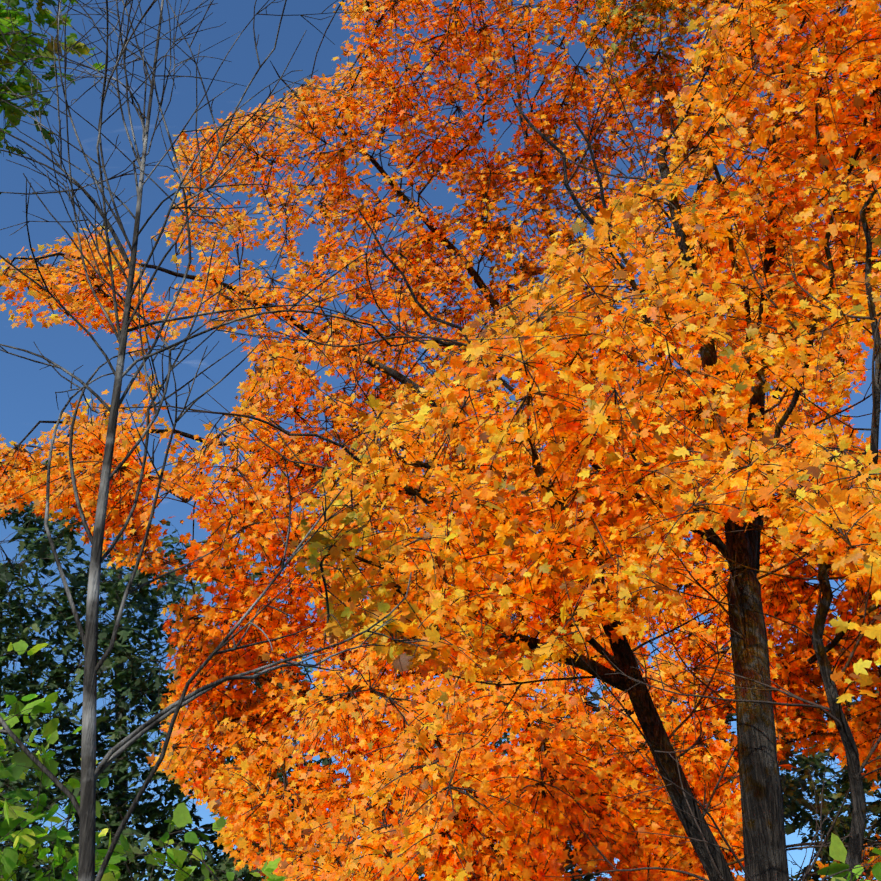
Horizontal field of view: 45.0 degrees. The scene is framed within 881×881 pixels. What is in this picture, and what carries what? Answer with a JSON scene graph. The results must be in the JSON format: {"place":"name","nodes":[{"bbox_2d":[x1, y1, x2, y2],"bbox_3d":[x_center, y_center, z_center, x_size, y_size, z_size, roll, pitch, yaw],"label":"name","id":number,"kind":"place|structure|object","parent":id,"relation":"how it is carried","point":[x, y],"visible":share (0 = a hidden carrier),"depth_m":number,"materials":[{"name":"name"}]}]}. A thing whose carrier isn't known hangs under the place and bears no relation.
{"place":"outdoors","nodes":[
{"label":"outdoors","id":0,"kind":"place"},
{"bbox_2d":[0,0,104,156],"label":"tree","id":1,"kind":"object","parent":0,"point":[13,114],"depth_m":5.95,"materials":[{"name":"green plant"}]},
{"bbox_2d":[4,14,869,871],"bbox_3d":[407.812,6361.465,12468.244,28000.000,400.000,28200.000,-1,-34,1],"label":"cloud","id":2,"kind":"structure","parent":0,"point":[150,360],"depth_m":2065.02,"materials":[{"name":"white"}]},
{"bbox_2d":[0,0,880,880],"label":"maple","id":3,"kind":"object","parent":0,"point":[490,764],"depth_m":13.08,"materials":[{"name":"orange plant"}]},
{"bbox_2d":[0,640,880,880],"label":"understory","id":4,"kind":"object","parent":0,"point":[29,839],"depth_m":4.83,"materials":[{"name":"green plant"}]},
{"bbox_2d":[0,0,880,880],"label":"sky","id":5,"kind":"structure","parent":0,"point":[27,392],"materials":[{"name":"blue"}]},
{"bbox_2d":[93,3,880,880],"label":"maple branchlets","id":6,"kind":"object","parent":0,"point":[809,705],"visible":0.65,"depth_m":8.42,"materials":[{"name":"brown wood"}]},
{"bbox_2d":[270,0,880,880],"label":"maple","id":7,"kind":"object","parent":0,"point":[821,542],"depth_m":8.26,"materials":[{"name":"orange plant"}]},
{"bbox_3d":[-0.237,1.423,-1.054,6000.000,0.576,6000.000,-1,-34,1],"label":"ground","id":8,"kind":"structure","parent":0,"visible":0},
{"bbox_2d":[0,0,554,880],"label":"bare tree","id":9,"kind":"object","parent":8,"relation":"on","point":[86,810],"visible":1,"depth_m":3.94,"materials":[{"name":"grey plant"}]},
{"bbox_2d":[0,487,877,878],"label":"evergreen wood","id":10,"kind":"object","parent":8,"relation":"on","point":[122,709],"depth_m":20.98,"materials":[{"name":"green plant"}]},
{"bbox_2d":[0,454,880,880],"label":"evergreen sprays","id":11,"kind":"object","parent":10,"relation":"attached to","point":[126,632],"visible":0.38,"depth_m":19.09,"materials":[{"name":"green plant"}]},
{"bbox_2d":[0,502,880,880],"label":"evergreen twigs","id":12,"kind":"object","parent":10,"relation":"attached to","point":[164,692],"visible":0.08,"depth_m":19.20,"materials":[{"name":"green plant"}]}
]}

